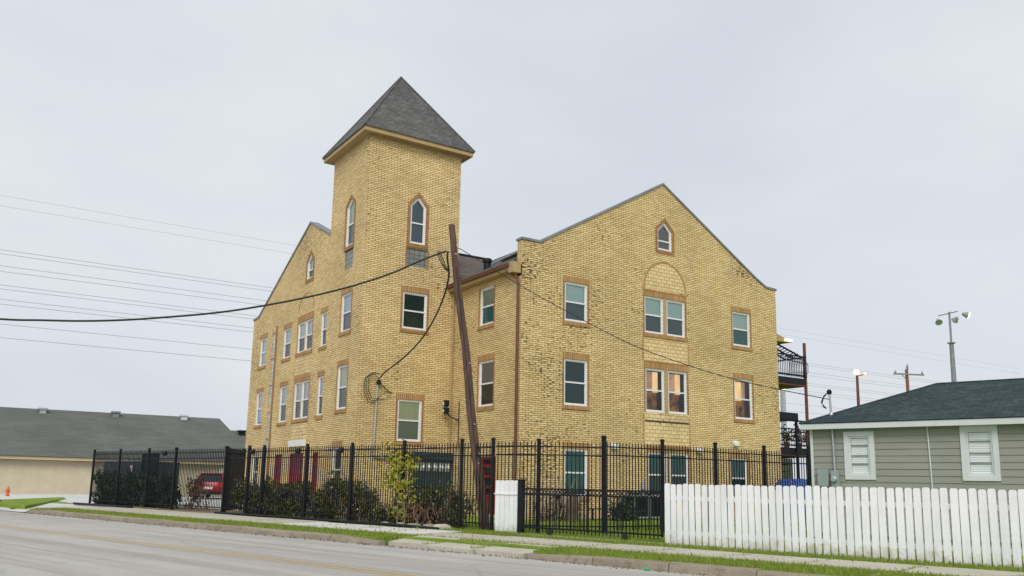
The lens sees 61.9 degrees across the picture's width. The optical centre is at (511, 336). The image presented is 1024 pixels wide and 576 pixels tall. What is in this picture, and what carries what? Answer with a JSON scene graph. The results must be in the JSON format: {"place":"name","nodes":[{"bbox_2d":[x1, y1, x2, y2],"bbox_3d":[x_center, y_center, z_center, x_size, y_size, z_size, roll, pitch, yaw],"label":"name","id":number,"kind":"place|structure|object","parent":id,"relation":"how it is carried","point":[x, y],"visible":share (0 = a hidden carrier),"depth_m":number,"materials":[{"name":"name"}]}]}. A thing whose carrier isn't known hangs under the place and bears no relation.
{"place":"outdoors","nodes":[
{"label":"outdoors","id":0,"kind":"place"},
{"bbox_2d":[0,497,65,508],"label":"grass island","id":1,"kind":"structure","parent":0,"point":[20,503],"depth_m":38.89,"materials":[{"name":"green plant"}]},
{"bbox_2d":[0,494,220,511],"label":"driveway","id":2,"kind":"structure","parent":0,"point":[78,498],"depth_m":45.88,"materials":[{"name":"grey concrete"}]},
{"bbox_2d":[103,460,178,504],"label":"garage door","id":3,"kind":"structure","parent":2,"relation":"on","point":[116,464],"depth_m":38.80,"materials":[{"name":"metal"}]},
{"bbox_2d":[197,472,222,497],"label":"parked car","id":4,"kind":"object","parent":2,"relation":"on","point":[212,483],"visible":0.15,"depth_m":51.63,"materials":[{"name":"red paint"}]},
{"bbox_2d":[61,507,325,522],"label":"sidewalk","id":5,"kind":"structure","parent":0,"point":[202,515],"depth_m":28.96,"materials":[{"name":"concrete"}]},
{"bbox_2d":[161,509,264,512],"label":"path","id":6,"kind":"structure","parent":0,"point":[202,511],"depth_m":32.93,"materials":[{"name":"concrete"}]},
{"bbox_2d":[184,476,212,509],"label":"shrub","id":7,"kind":"object","parent":6,"relation":"on","point":[195,494],"visible":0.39,"depth_m":34.03,"materials":[{"name":"green plant"}]},
{"bbox_2d":[0,511,705,575],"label":"road","id":8,"kind":"structure","parent":0,"point":[28,552],"depth_m":15.69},
{"bbox_2d":[0,526,400,575],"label":"line","id":9,"kind":"object","parent":8,"relation":"on","point":[218,553],"depth_m":15.99,"materials":[{"name":"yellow paint"}]},
{"bbox_2d":[26,510,384,545],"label":"kerb","id":10,"kind":"structure","parent":8,"relation":"on","point":[288,533],"depth_m":23.27,"materials":[{"name":"grey concrete"}]},
{"bbox_2d":[1,525,419,575],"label":"line","id":11,"kind":"object","parent":8,"relation":"on","point":[231,553],"depth_m":16.07,"materials":[{"name":"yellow paint"}]},
{"bbox_2d":[25,512,928,575],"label":"leaf litter","id":12,"kind":"object","parent":8,"relation":"on","point":[483,555],"visible":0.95,"depth_m":18.58,"materials":[{"name":"brown plant"}]},
{"bbox_2d":[523,553,827,575],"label":"kerb","id":13,"kind":"structure","parent":8,"relation":"on","point":[695,568],"depth_m":14.37,"materials":[{"name":"grey concrete"}]},
{"bbox_2d":[267,522,463,533],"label":"sidewalk","id":14,"kind":"structure","parent":0,"point":[383,528],"depth_m":23.05,"materials":[{"name":"concrete"}]},
{"bbox_2d":[0,496,1023,575],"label":"lawn","id":15,"kind":"structure","parent":0,"point":[484,543],"depth_m":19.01,"materials":[{"name":"green plant"}]},
{"bbox_2d":[73,502,132,507],"bbox_3d":[-17.492,7.162,36.370,5.600,0.084,0.097,-7,-13,40],"label":"landscape edging","id":16,"kind":"object","parent":15,"relation":"on","point":[107,505],"visible":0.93,"depth_m":36.12,"materials":[{"name":"grey concrete"}]},
{"bbox_2d":[0,407,245,495],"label":"beige building","id":17,"kind":"structure","parent":15,"relation":"on","point":[45,451],"depth_m":62.07,"materials":[{"name":"paint"}]},
{"bbox_2d":[74,503,450,525],"bbox_3d":[-10.408,6.523,31.538,23.321,0.080,1.794,-7,-13,41],"label":"planting bed","id":18,"kind":"object","parent":15,"relation":"on","point":[213,513],"visible":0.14,"depth_m":34.25,"materials":[{"name":"soil"}]},
{"bbox_2d":[92,468,182,508],"bbox_3d":[-16.123,6.486,36.637,7.363,1.746,1.013,-7,-13,40],"label":"ivy hedge","id":19,"kind":"object","parent":18,"relation":"on","point":[110,490],"visible":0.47,"depth_m":36.05,"materials":[{"name":"green plant"}]},
{"bbox_2d":[141,454,158,481],"bbox_3d":[-15.742,6.201,37.023,1.400,2.280,0.100,-7,-13,40],"label":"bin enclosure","id":20,"kind":"object","parent":18,"relation":"on","point":[151,465],"visible":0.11,"depth_m":36.97,"materials":[{"name":"black metal"}]},
{"bbox_2d":[230,474,290,515],"bbox_3d":[-8.753,5.628,30.383,3.721,1.554,0.986,-7,-13,39],"label":"shrub","id":21,"kind":"object","parent":18,"relation":"on","point":[274,506],"visible":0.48,"depth_m":30.06,"materials":[{"name":"green plant"}]},
{"bbox_2d":[88,438,495,530],"bbox_3d":[-9.742,5.180,30.738,24.398,2.580,0.124,-7,-13,40],"label":"iron fence","id":22,"kind":"object","parent":18,"relation":"on","point":[352,449],"visible":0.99,"depth_m":28.84,"materials":[{"name":"black metal"}]},
{"bbox_2d":[224,447,245,511],"bbox_3d":[-10.509,5.412,32.459,0.100,2.380,2.050,1,-10,-2],"label":"gate leaf","id":23,"kind":"object","parent":22,"relation":"attached to","point":[234,475],"visible":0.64,"depth_m":32.01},
{"bbox_2d":[379,438,423,523],"bbox_3d":[-3.275,4.291,25.287,1.858,2.568,0.648,-7,-13,40],"label":"climbing vine","id":24,"kind":"object","parent":22,"relation":"attached to","point":[404,482],"visible":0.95,"depth_m":25.23,"materials":[{"name":"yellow plant"}]},
{"bbox_2d":[283,479,337,517],"bbox_3d":[-6.732,5.403,28.657,2.957,1.490,0.978,-8,-13,41],"label":"shrub","id":25,"kind":"object","parent":18,"relation":"on","point":[301,506],"visible":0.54,"depth_m":28.70,"materials":[{"name":"green plant"}]},
{"bbox_2d":[214,512,438,529],"bbox_3d":[-6.254,5.705,26.694,11.606,0.104,0.176,-8,-13,41],"label":"landscape edging","id":26,"kind":"object","parent":18,"relation":"on","point":[341,521],"visible":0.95,"depth_m":25.97,"materials":[{"name":"grey concrete"}]},
{"bbox_2d":[317,470,379,521],"bbox_3d":[-5.171,5.082,27.284,3.014,1.684,0.879,-7,-13,40],"label":"shrub","id":27,"kind":"object","parent":18,"relation":"on","point":[328,516],"visible":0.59,"depth_m":27.10,"materials":[{"name":"green plant"}]},
{"bbox_2d":[361,486,418,523],"bbox_3d":[-3.699,5.116,25.977,2.394,1.226,0.860,-7,-13,39],"label":"shrub","id":28,"kind":"object","parent":18,"relation":"on","point":[377,520],"visible":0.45,"depth_m":25.84,"materials":[{"name":"green plant"}]},
{"bbox_2d":[388,490,433,523],"bbox_3d":[-2.894,4.992,24.878,1.858,1.077,0.671,-6,-12,37],"label":"shrub","id":29,"kind":"object","parent":18,"relation":"on","point":[400,510],"visible":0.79,"depth_m":24.92,"materials":[{"name":"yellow plant"}]},
{"bbox_2d":[406,498,450,524],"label":"shrub","id":30,"kind":"object","parent":18,"relation":"on","point":[426,514],"visible":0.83,"depth_m":24.35,"materials":[{"name":"brown plant"}]},
{"bbox_2d":[396,479,477,528],"bbox_3d":[-2.175,4.816,24.663,2.809,1.411,1.092,-7,-13,40],"label":"shrub","id":31,"kind":"object","parent":18,"relation":"on","point":[449,519],"visible":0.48,"depth_m":24.36,"materials":[{"name":"green plant"}]},
{"bbox_2d":[446,224,487,530],"bbox_3d":[-1.219,1.186,23.874,1.464,8.966,0.317,2,-10,-4],"label":"utility pole","id":32,"kind":"object","parent":15,"relation":"on","point":[470,411],"visible":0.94,"depth_m":23.80,"materials":[{"name":"brown wood"}]},
{"bbox_2d":[0,250,446,321],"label":"cable","id":33,"kind":"object","parent":32,"relation":"attached to","point":[110,320],"visible":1,"depth_m":22.70,"materials":[{"name":"black plastic"}]},
{"bbox_2d":[379,251,449,378],"bbox_3d":[-3.314,-0.391,29.238,0.594,2.536,10.462,4,-10,-19],"label":"cable","id":34,"kind":"object","parent":32,"relation":"attached to","point":[432,320],"visible":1,"depth_m":27.74,"materials":[{"name":"black plastic"}]},
{"bbox_2d":[460,248,828,399],"bbox_3d":[3.519,-0.424,23.709,10.147,4.249,0.027,0,-10,5],"label":"cable","id":35,"kind":"object","parent":32,"relation":"attached to","point":[634,345],"visible":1,"depth_m":23.59,"materials":[{"name":"black plastic"}]},
{"bbox_2d":[388,535,557,557],"bbox_3d":[-0.971,4.538,18.387,4.150,0.274,1.190,-7,-13,40],"label":"driveway apron","id":36,"kind":"object","parent":15,"relation":"on","point":[486,550],"visible":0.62,"depth_m":17.97,"materials":[{"name":"concrete"}]},
{"bbox_2d":[494,480,517,531],"bbox_3d":[-0.130,4.422,22.319,0.860,1.331,0.085,-7,-13,40],"label":"picket fence","id":37,"kind":"object","parent":15,"relation":"on","point":[506,493],"visible":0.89,"depth_m":22.31,"materials":[{"name":"paint"}]},
{"bbox_2d":[244,76,781,519],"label":"brick building","id":38,"kind":"structure","parent":15,"relation":"on","point":[662,269],"depth_m":35.51,"materials":[{"name":"yellow brick"}]},
{"bbox_2d":[253,387,263,428],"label":"window","id":39,"kind":"structure","parent":38,"relation":"in","point":[260,395],"depth_m":44.31,"materials":[{"name":"grey glass"}]},
{"bbox_2d":[257,333,267,369],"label":"window","id":40,"kind":"structure","parent":38,"relation":"in","point":[263,341],"depth_m":44.76,"materials":[{"name":"white glass"}]},
{"bbox_2d":[274,454,281,488],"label":"door","id":41,"kind":"structure","parent":38,"relation":"in","point":[277,474],"depth_m":40.69,"materials":[{"name":"red paint"}]},
{"bbox_2d":[276,380,287,425],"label":"window","id":42,"kind":"structure","parent":38,"relation":"in","point":[283,396],"depth_m":41.19,"materials":[{"name":"grey glass"}]},
{"bbox_2d":[281,322,291,362],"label":"window","id":43,"kind":"structure","parent":38,"relation":"in","point":[287,339],"depth_m":41.63,"materials":[{"name":"glass"}]},
{"bbox_2d":[288,453,302,489],"bbox_3d":[-9.697,6.419,38.413,0.120,2.350,1.810,7,-12,-32],"label":"door","id":44,"kind":"structure","parent":38,"relation":"in","point":[294,454],"depth_m":38.68,"materials":[{"name":"red paint"}]},
{"bbox_2d":[293,382,301,419],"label":"window","id":45,"kind":"structure","parent":38,"relation":"in","point":[297,399],"depth_m":39.53,"materials":[{"name":"grey glass"}]},
{"bbox_2d":[297,321,305,352],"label":"window","id":46,"kind":"structure","parent":38,"relation":"in","point":[301,335],"depth_m":40.03,"materials":[{"name":"glass"}]},
{"bbox_2d":[301,380,308,418],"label":"window","id":47,"kind":"structure","parent":38,"relation":"in","point":[305,388],"depth_m":38.70,"materials":[{"name":"grey glass"}]},
{"bbox_2d":[305,318,312,350],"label":"window","id":48,"kind":"structure","parent":38,"relation":"in","point":[309,323],"depth_m":39.20,"materials":[{"name":"glass"}]},
{"bbox_2d":[305,249,314,283],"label":"window","id":49,"kind":"structure","parent":38,"relation":"in","point":[311,264],"depth_m":39.92,"materials":[{"name":"white glass"}]},
{"bbox_2d":[312,452,318,491],"bbox_3d":[-8.354,6.094,36.383,0.120,2.350,0.700,7,-12,-32],"label":"door","id":50,"kind":"structure","parent":38,"relation":"in","point":[314,462],"depth_m":36.57,"materials":[{"name":"red paint"}]},
{"bbox_2d":[314,370,324,419],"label":"window","id":51,"kind":"structure","parent":38,"relation":"in","point":[320,373],"depth_m":37.04,"materials":[{"name":"grey glass"}]},
{"bbox_2d":[318,305,328,350],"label":"window","id":52,"kind":"structure","parent":38,"relation":"in","point":[324,315],"depth_m":37.56,"materials":[{"name":"glass"}]},
{"bbox_2d":[332,441,342,495],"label":"window","id":53,"kind":"structure","parent":38,"relation":"in","point":[338,443],"depth_m":34.69,"materials":[{"name":"white glass"}]},
{"bbox_2d":[333,358,348,413],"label":"window","id":54,"kind":"structure","parent":38,"relation":"in","point":[341,393],"depth_m":35.09,"materials":[{"name":"grey glass"}]},
{"bbox_2d":[338,287,352,336],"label":"window","id":55,"kind":"structure","parent":38,"relation":"in","point":[346,303],"depth_m":35.59,"materials":[{"name":"grey glass"}]},
{"bbox_2d":[343,194,355,251],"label":"window","id":56,"kind":"structure","parent":38,"relation":"in","point":[349,240],"depth_m":36.29,"materials":[{"name":"grey glass"}]},
{"bbox_2d":[363,372,391,459],"bbox_3d":[-5.304,3.104,33.624,1.332,3.402,0.239,7,-12,-32],"label":"service conduit","id":57,"kind":"object","parent":38,"relation":"attached to","point":[378,382],"visible":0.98,"depth_m":33.64,"materials":[{"name":"metal"}]},
{"bbox_2d":[394,393,424,445],"bbox_3d":[-4.174,3.346,34.567,1.290,2.065,0.187,7,-12,-32],"label":"window","id":58,"kind":"structure","parent":38,"relation":"in","point":[408,422],"depth_m":34.63,"materials":[{"name":"glass"}]},
{"bbox_2d":[399,285,429,334],"bbox_3d":[-4.044,-1.097,35.364,1.320,1.935,0.187,7,-12,-32],"label":"window","id":59,"kind":"structure","parent":38,"relation":"in","point":[414,306],"depth_m":35.41,"materials":[{"name":"glass"}]},
{"bbox_2d":[406,192,429,249],"bbox_3d":[-3.982,-4.913,36.030,1.000,2.443,0.162,7,-12,-32],"label":"window","id":60,"kind":"structure","parent":38,"relation":"in","point":[418,214],"depth_m":36.05,"materials":[{"name":"grey glass"}]},
{"bbox_2d":[408,451,452,508],"bbox_3d":[-3.273,5.818,34.431,1.890,2.320,0.420,7,-12,-32],"label":"meter cabinet","id":61,"kind":"object","parent":38,"relation":"attached to","point":[432,470],"visible":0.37,"depth_m":34.44,"materials":[{"name":"teal metal"}]},
{"bbox_2d":[442,400,459,445],"bbox_3d":[-2.521,3.522,35.011,0.688,1.870,0.251,-1,-10,12],"label":"floodlight","id":62,"kind":"object","parent":38,"relation":"attached to","point":[445,409],"visible":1,"depth_m":35.05,"materials":[{"name":"black plastic"}]},
{"bbox_2d":[475,353,494,410],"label":"window","id":63,"kind":"structure","parent":38,"relation":"in","point":[486,375],"depth_m":33.75,"materials":[{"name":"white plastic"}]},
{"bbox_2d":[477,285,494,330],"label":"window","id":64,"kind":"structure","parent":38,"relation":"in","point":[487,319],"depth_m":34.33,"materials":[{"name":"grey glass"}]},
{"bbox_2d":[481,457,495,513],"bbox_3d":[-0.860,5.682,32.699,0.120,2.150,1.100,7,-12,-32],"label":"door","id":65,"kind":"structure","parent":38,"relation":"in","point":[487,484],"depth_m":32.83,"materials":[{"name":"red paint"}]},
{"bbox_2d":[562,275,589,327],"bbox_3d":[2.494,-1.381,33.554,1.320,1.945,0.187,7,-12,-32],"label":"window","id":66,"kind":"structure","parent":38,"relation":"in","point":[574,294],"depth_m":33.61,"materials":[{"name":"grey glass"}]},
{"bbox_2d":[562,352,589,410],"bbox_3d":[2.444,1.728,33.023,1.340,2.175,0.187,7,-12,-32],"label":"window","id":67,"kind":"structure","parent":38,"relation":"in","point":[574,372],"depth_m":33.07,"materials":[{"name":"grey glass"}]},
{"bbox_2d":[562,442,590,500],"bbox_3d":[2.409,5.121,32.457,1.330,2.175,0.187,7,-12,-32],"label":"window","id":68,"kind":"structure","parent":38,"relation":"in","point":[565,443],"depth_m":32.58,"materials":[{"name":"glass"}]},
{"bbox_2d":[645,296,662,334],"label":"window","id":69,"kind":"structure","parent":38,"relation":"in","point":[653,306],"depth_m":35.85,"materials":[{"name":"grey glass"}]},
{"bbox_2d":[645,368,663,412],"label":"window","id":70,"kind":"structure","parent":38,"relation":"in","point":[654,377],"depth_m":35.59,"materials":[{"name":"glass"}]},
{"bbox_2d":[648,452,666,496],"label":"window","id":71,"kind":"structure","parent":38,"relation":"in","point":[648,452],"depth_m":34.73,"materials":[{"name":"glass"}]},
{"bbox_2d":[655,218,674,256],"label":"window","id":72,"kind":"structure","parent":38,"relation":"in","point":[662,233],"depth_m":36.73,"materials":[{"name":"grey glass"}]},
{"bbox_2d":[667,300,684,337],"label":"window","id":73,"kind":"structure","parent":38,"relation":"in","point":[675,309],"depth_m":36.52,"materials":[{"name":"glass"}]},
{"bbox_2d":[668,370,686,414],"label":"window","id":74,"kind":"structure","parent":38,"relation":"in","point":[677,387],"depth_m":36.27,"materials":[{"name":"glass"}]},
{"bbox_2d":[670,453,687,495],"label":"window","id":75,"kind":"structure","parent":38,"relation":"in","point":[670,453],"depth_m":35.48,"materials":[{"name":"white plastic"}]},
{"bbox_2d":[729,454,748,491],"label":"window","id":76,"kind":"structure","parent":38,"relation":"in","point":[729,454],"depth_m":37.39,"materials":[{"name":"glass"}]},
{"bbox_2d":[730,306,752,350],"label":"window","id":77,"kind":"structure","parent":38,"relation":"in","point":[741,337],"depth_m":38.65,"materials":[{"name":"glass"}]},
{"bbox_2d":[732,373,755,423],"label":"window","id":78,"kind":"structure","parent":38,"relation":"in","point":[742,391],"depth_m":38.35,"materials":[{"name":"glass"}]},
{"bbox_2d":[777,343,810,466],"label":"balcony","id":79,"kind":"structure","parent":38,"relation":"attached to","point":[784,382],"depth_m":40.85,"materials":[{"name":"black metal"}]},
{"bbox_2d":[517,479,525,532],"bbox_3d":[0.234,4.407,21.927,0.170,1.480,0.170,-7,-13,40],"label":"gate post","id":80,"kind":"object","parent":15,"relation":"on","point":[521,483],"visible":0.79,"depth_m":21.90,"materials":[{"name":"black metal"}]},
{"bbox_2d":[525,472,585,520],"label":"dry stalks","id":81,"kind":"object","parent":15,"relation":"on","point":[544,516],"visible":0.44,"depth_m":30.09,"materials":[{"name":"brown plant"}]},
{"bbox_2d":[568,494,578,521],"bbox_3d":[2.110,5.945,29.722,0.466,0.970,0.473,7,-12,-32],"label":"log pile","id":82,"kind":"object","parent":15,"relation":"on","point":[572,508],"visible":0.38,"depth_m":29.54,"materials":[{"name":"plant"}]},
{"bbox_2d":[515,533,676,544],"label":"gate track","id":83,"kind":"structure","parent":15,"relation":"on","point":[602,539],"depth_m":19.91,"materials":[{"name":"grey metal"}]},
{"bbox_2d":[521,488,663,539],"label":"sliding gate","id":84,"kind":"structure","parent":83,"relation":"on","point":[587,495],"depth_m":20.35,"materials":[{"name":"black metal"}]},
{"bbox_2d":[608,497,643,520],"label":"shrub","id":85,"kind":"object","parent":15,"relation":"on","point":[624,510],"visible":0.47,"depth_m":31.25,"materials":[{"name":"green plant"}]},
{"bbox_2d":[533,517,734,519],"bbox_3d":[6.402,7.293,34.204,13.000,0.080,0.770,7,-12,-32],"label":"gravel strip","id":86,"kind":"object","parent":15,"relation":"on","point":[628,518],"depth_m":32.80,"materials":[{"name":"gravel"}]},
{"bbox_2d":[622,492,647,518],"bbox_3d":[4.770,6.525,33.084,0.740,0.970,0.740,7,-12,-32],"label":"air conditioner","id":87,"kind":"object","parent":86,"relation":"on","point":[639,504],"visible":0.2,"depth_m":32.86,"materials":[{"name":"grey metal"}]},
{"bbox_2d":[643,493,659,517],"bbox_3d":[5.465,6.615,33.529,0.740,0.970,0.740,7,-12,-32],"label":"air conditioner","id":88,"kind":"object","parent":86,"relation":"on","point":[655,507],"visible":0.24,"depth_m":33.18,"materials":[{"name":"grey metal"}]},
{"bbox_2d":[494,436,813,533],"bbox_3d":[5.971,4.437,24.967,13.479,2.670,1.627,6,-11,-25],"label":"iron fence","id":89,"kind":"object","parent":15,"relation":"on","point":[714,452],"visible":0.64,"depth_m":23.30,"materials":[{"name":"black metal"}]},
{"bbox_2d":[780,389,787,458],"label":"lamp post","id":90,"kind":"object","parent":15,"relation":"on","point":[783,400],"visible":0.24,"depth_m":67.66,"materials":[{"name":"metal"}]},
{"bbox_2d":[774,478,807,517],"bbox_3d":[12.817,7.087,37.473,3.600,1.756,2.200,7,-12,-32],"label":"tarp cover","id":91,"kind":"object","parent":15,"relation":"on","point":[793,485],"visible":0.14,"depth_m":36.62,"materials":[{"name":"blue plastic"}]},
{"bbox_2d":[779,412,810,478],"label":"porch","id":92,"kind":"object","parent":15,"relation":"on","point":[787,416],"visible":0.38,"depth_m":40.05,"materials":[{"name":"black metal"}]},
{"bbox_2d":[665,483,1023,567],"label":"picket fence","id":93,"kind":"object","parent":15,"relation":"on","point":[679,530],"visible":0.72,"depth_m":16.28,"materials":[{"name":"paint"}]},
{"bbox_2d":[853,369,866,405],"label":"street lamp","id":94,"kind":"object","parent":15,"relation":"on","point":[856,372],"visible":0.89,"depth_m":81.52,"materials":[{"name":"red metal"}]},
{"bbox_2d":[893,364,923,390],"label":"utility pole","id":95,"kind":"object","parent":15,"relation":"on","point":[906,374],"visible":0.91,"depth_m":134.24,"materials":[{"name":"brown wood"}]},
{"bbox_2d":[0,337,825,414],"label":"power line","id":96,"kind":"object","parent":95,"relation":"attached to","point":[183,354],"depth_m":72.97,"materials":[{"name":"grey metal"}]},
{"bbox_2d":[3,324,840,408],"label":"power line","id":97,"kind":"object","parent":95,"relation":"attached to","point":[202,344],"depth_m":72.98,"materials":[{"name":"grey metal"}]},
{"bbox_2d":[3,304,866,400],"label":"power line","id":98,"kind":"object","parent":95,"relation":"attached to","point":[218,328],"depth_m":73.79,"materials":[{"name":"grey metal"}]},
{"bbox_2d":[1,299,878,399],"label":"power line","id":99,"kind":"object","parent":95,"relation":"attached to","point":[240,326],"depth_m":73.56,"materials":[{"name":"grey metal"}]},
{"bbox_2d":[4,285,892,393],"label":"power line","id":100,"kind":"object","parent":95,"relation":"attached to","point":[245,314],"depth_m":73.87,"materials":[{"name":"grey metal"}]},
{"bbox_2d":[4,289,892,395],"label":"power line","id":101,"kind":"object","parent":95,"relation":"attached to","point":[239,317],"depth_m":73.57,"materials":[{"name":"grey metal"}]},
{"bbox_2d":[1,271,900,387],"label":"power line","id":102,"kind":"object","parent":95,"relation":"attached to","point":[259,304],"depth_m":74.54,"materials":[{"name":"grey metal"}]},
{"bbox_2d":[0,265,914,386],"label":"power line","id":103,"kind":"object","parent":95,"relation":"attached to","point":[265,300],"depth_m":74.93,"materials":[{"name":"grey metal"}]},
{"bbox_2d":[0,253,929,382],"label":"power line","id":104,"kind":"object","parent":95,"relation":"attached to","point":[266,290],"depth_m":74.87,"materials":[{"name":"grey metal"}]},
{"bbox_2d":[0,249,942,382],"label":"power line","id":105,"kind":"object","parent":95,"relation":"attached to","point":[270,287],"depth_m":75.29,"materials":[{"name":"grey metal"}]},
{"bbox_2d":[799,378,1023,549],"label":"house","id":106,"kind":"structure","parent":15,"relation":"on","point":[966,435],"depth_m":21.09,"materials":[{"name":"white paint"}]},
{"bbox_2d":[843,431,875,479],"bbox_3d":[8.904,3.036,21.847,0.760,1.220,0.130,-7,-13,40],"label":"window","id":107,"kind":"structure","parent":106,"relation":"in","point":[859,446],"depth_m":21.85,"materials":[{"name":"white paint"}]},
{"bbox_2d":[959,425,1000,480],"bbox_3d":[11.005,2.728,20.069,0.800,1.300,0.130,-7,-13,40],"label":"window","id":108,"kind":"structure","parent":106,"relation":"in","point":[980,457],"depth_m":20.07,"materials":[{"name":"white paint"}]},
{"bbox_2d":[935,311,969,381],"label":"floodlight pole","id":109,"kind":"object","parent":15,"relation":"on","point":[966,315],"visible":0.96,"depth_m":91.30,"materials":[{"name":"grey metal"}]},
{"bbox_2d":[0,0,1023,478],"label":"sky","id":110,"kind":"structure","parent":0,"point":[863,160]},
{"bbox_2d":[413,533,1022,575],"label":"sidewalk","id":111,"kind":"structure","parent":0,"point":[921,569],"depth_m":15.77,"materials":[{"name":"concrete"}]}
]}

